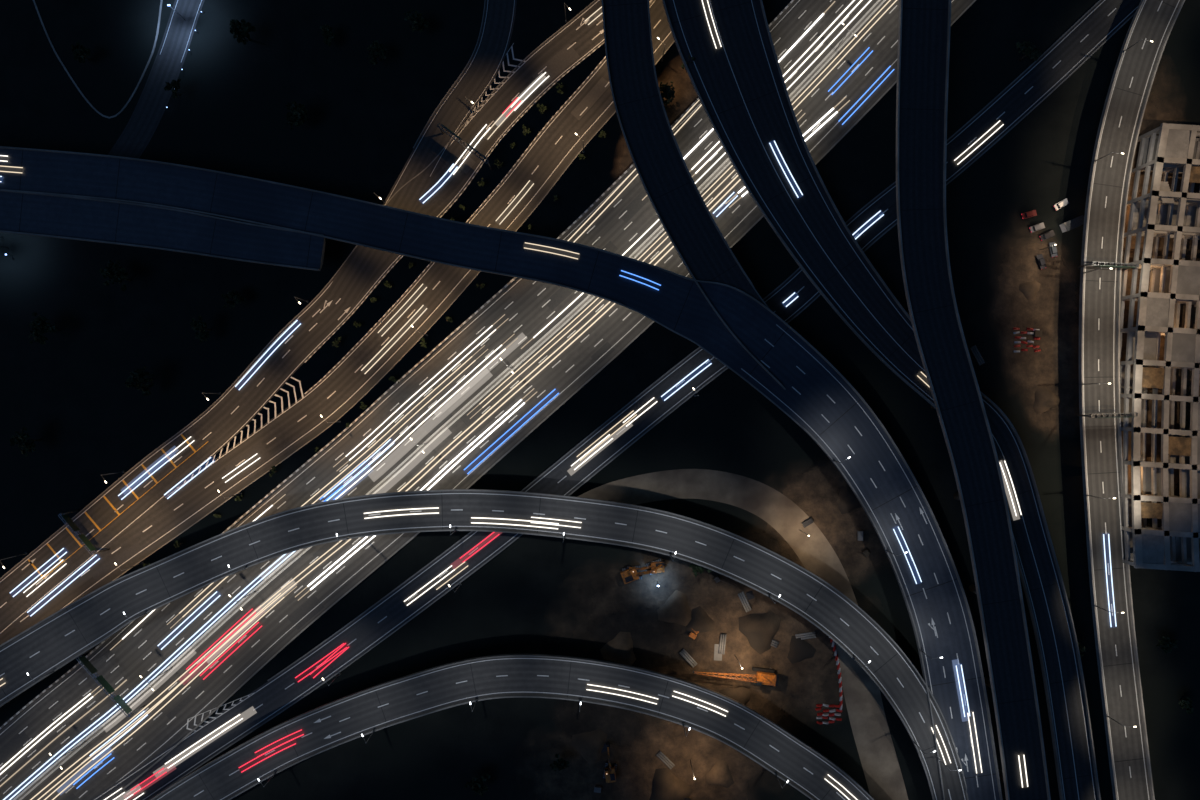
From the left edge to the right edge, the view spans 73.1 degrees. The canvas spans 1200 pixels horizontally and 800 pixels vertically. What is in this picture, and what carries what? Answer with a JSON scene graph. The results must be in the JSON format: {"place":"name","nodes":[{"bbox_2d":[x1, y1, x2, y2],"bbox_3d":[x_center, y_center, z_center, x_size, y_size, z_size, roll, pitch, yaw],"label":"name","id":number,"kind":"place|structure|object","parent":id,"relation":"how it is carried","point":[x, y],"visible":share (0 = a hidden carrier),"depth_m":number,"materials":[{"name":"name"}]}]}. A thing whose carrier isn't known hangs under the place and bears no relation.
{"place":"outdoors","nodes":[
{"label":"outdoors","id":0,"kind":"place"},
{"bbox_2d":[0,0,1140,799],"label":"roads","id":1,"kind":"structure","parent":0,"point":[358,274],"depth_m":242.97,"materials":[{"name":"grey asphalt"}]},
{"bbox_2d":[0,0,1116,799],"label":"light trails","id":2,"kind":"object","parent":1,"relation":"on","point":[134,724],"visible":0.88,"depth_m":242.43,"materials":[{"name":"white"}]},
{"bbox_2d":[0,0,1134,799],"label":"kerbs","id":3,"kind":"structure","parent":1,"relation":"on","point":[488,388],"depth_m":242.42,"materials":[{"name":"concrete"}]},
{"bbox_2d":[0,0,793,728],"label":"kerb paint","id":4,"kind":"object","parent":3,"relation":"on","point":[394,304],"visible":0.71,"depth_m":242.17,"materials":[{"name":"white paint"}]},
{"bbox_2d":[0,0,1137,799],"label":"markings","id":5,"kind":"object","parent":1,"relation":"on","point":[312,606],"visible":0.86,"depth_m":242.97,"materials":[{"name":"white paint"}]},
{"bbox_2d":[0,3,1152,787],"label":"streetlamps","id":6,"kind":"object","parent":1,"relation":"on","point":[564,533],"visible":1,"depth_m":231.47,"materials":[{"name":"metal"}]},
{"bbox_2d":[58,123,1138,717],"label":"gantries","id":7,"kind":"object","parent":1,"relation":"on","point":[102,681],"visible":0.99,"depth_m":235.01,"materials":[{"name":"metal"}]},
{"bbox_2d":[0,0,1199,799],"bbox_3d":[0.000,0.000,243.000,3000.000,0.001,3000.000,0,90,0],"label":"ground","id":8,"kind":"structure","parent":0,"point":[78,408],"depth_m":243.00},
{"bbox_2d":[1,4,202,255],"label":"lights","id":9,"kind":"object","parent":8,"relation":"on","point":[166,107],"visible":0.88,"depth_m":240.96},
{"bbox_2d":[33,0,204,158],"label":"road","id":10,"kind":"structure","parent":8,"relation":"on","point":[134,139],"depth_m":242.97,"materials":[{"name":"grey asphalt"}]},
{"bbox_2d":[9,9,1193,795],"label":"vegetation","id":11,"kind":"object","parent":8,"relation":"on","point":[39,325],"visible":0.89,"depth_m":237.41,"materials":[{"name":"green plant"}]},
{"bbox_2d":[525,714,772,799],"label":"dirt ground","id":12,"kind":"structure","parent":8,"relation":"on","point":[639,763],"depth_m":242.99,"materials":[{"name":"brown soil"}]},
{"bbox_2d":[554,700,644,748],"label":"dirt blob","id":13,"kind":"object","parent":12,"relation":"on","point":[622,728],"visible":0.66,"depth_m":242.97,"materials":[{"name":"brown soil"}]},
{"bbox_2d":[617,62,697,176],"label":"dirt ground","id":14,"kind":"structure","parent":8,"relation":"on","point":[684,100],"depth_m":242.99,"materials":[{"name":"brown soil"}]},
{"bbox_2d":[552,550,845,733],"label":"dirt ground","id":15,"kind":"structure","parent":8,"relation":"on","point":[804,686],"depth_m":242.99,"materials":[{"name":"brown soil"}]},
{"bbox_2d":[587,605,696,669],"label":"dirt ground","id":16,"kind":"structure","parent":15,"relation":"on","point":[658,644],"depth_m":242.98,"materials":[{"name":"brown soil"}]},
{"bbox_2d":[709,529,783,589],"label":"dirt blob","id":17,"kind":"object","parent":15,"relation":"on","point":[769,539],"visible":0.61,"depth_m":242.97,"materials":[{"name":"brown soil"}]},
{"bbox_2d":[571,280,1060,799],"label":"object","id":18,"kind":"object","parent":8,"relation":"on","point":[761,630],"visible":0.81,"depth_m":242.00,"materials":[{"name":"soil"}]},
{"bbox_2d":[603,328,1040,782],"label":"machines","id":19,"kind":"object","parent":8,"relation":"on","point":[764,676],"visible":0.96,"depth_m":241.11,"materials":[{"name":"metal"}]},
{"bbox_2d":[762,459,888,580],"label":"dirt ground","id":20,"kind":"structure","parent":8,"relation":"on","point":[812,492],"depth_m":242.98,"materials":[{"name":"brown soil"}]},
{"bbox_2d":[657,244,1056,779],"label":"floodlights","id":21,"kind":"object","parent":8,"relation":"on","point":[694,778],"visible":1,"depth_m":236.16,"materials":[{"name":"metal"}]},
{"bbox_2d":[895,129,1003,782],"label":"street lights","id":22,"kind":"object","parent":8,"relation":"on","point":[972,587],"visible":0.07,"depth_m":240.74,"materials":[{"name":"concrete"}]},
{"bbox_2d":[0,0,1184,799],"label":"elevated roads","id":23,"kind":"structure","parent":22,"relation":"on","point":[730,318],"depth_m":234.00,"materials":[{"name":"grey asphalt"}]},
{"bbox_2d":[0,0,1179,799],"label":"elevation markings","id":24,"kind":"object","parent":23,"relation":"on","point":[442,526],"visible":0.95,"depth_m":234.99,"materials":[{"name":"white paint"}]},
{"bbox_2d":[989,238,1079,434],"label":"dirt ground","id":25,"kind":"structure","parent":8,"relation":"on","point":[1051,311],"depth_m":242.99,"materials":[{"name":"brown soil"}]},
{"bbox_2d":[1021,198,1083,268],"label":"parked vehicles","id":26,"kind":"object","parent":8,"relation":"on","point":[1072,224],"visible":0.97,"depth_m":241.86,"materials":[{"name":"metal"}]},
{"bbox_2d":[1120,123,1199,571],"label":"building frame","id":27,"kind":"object","parent":8,"relation":"on","point":[1159,210],"depth_m":229.75,"materials":[{"name":"concrete"}]},
{"bbox_2d":[1121,71,1199,526],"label":"dirt blob","id":28,"kind":"object","parent":8,"relation":"on","point":[1159,110],"visible":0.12,"depth_m":242.99,"materials":[{"name":"brown soil"}]}
]}

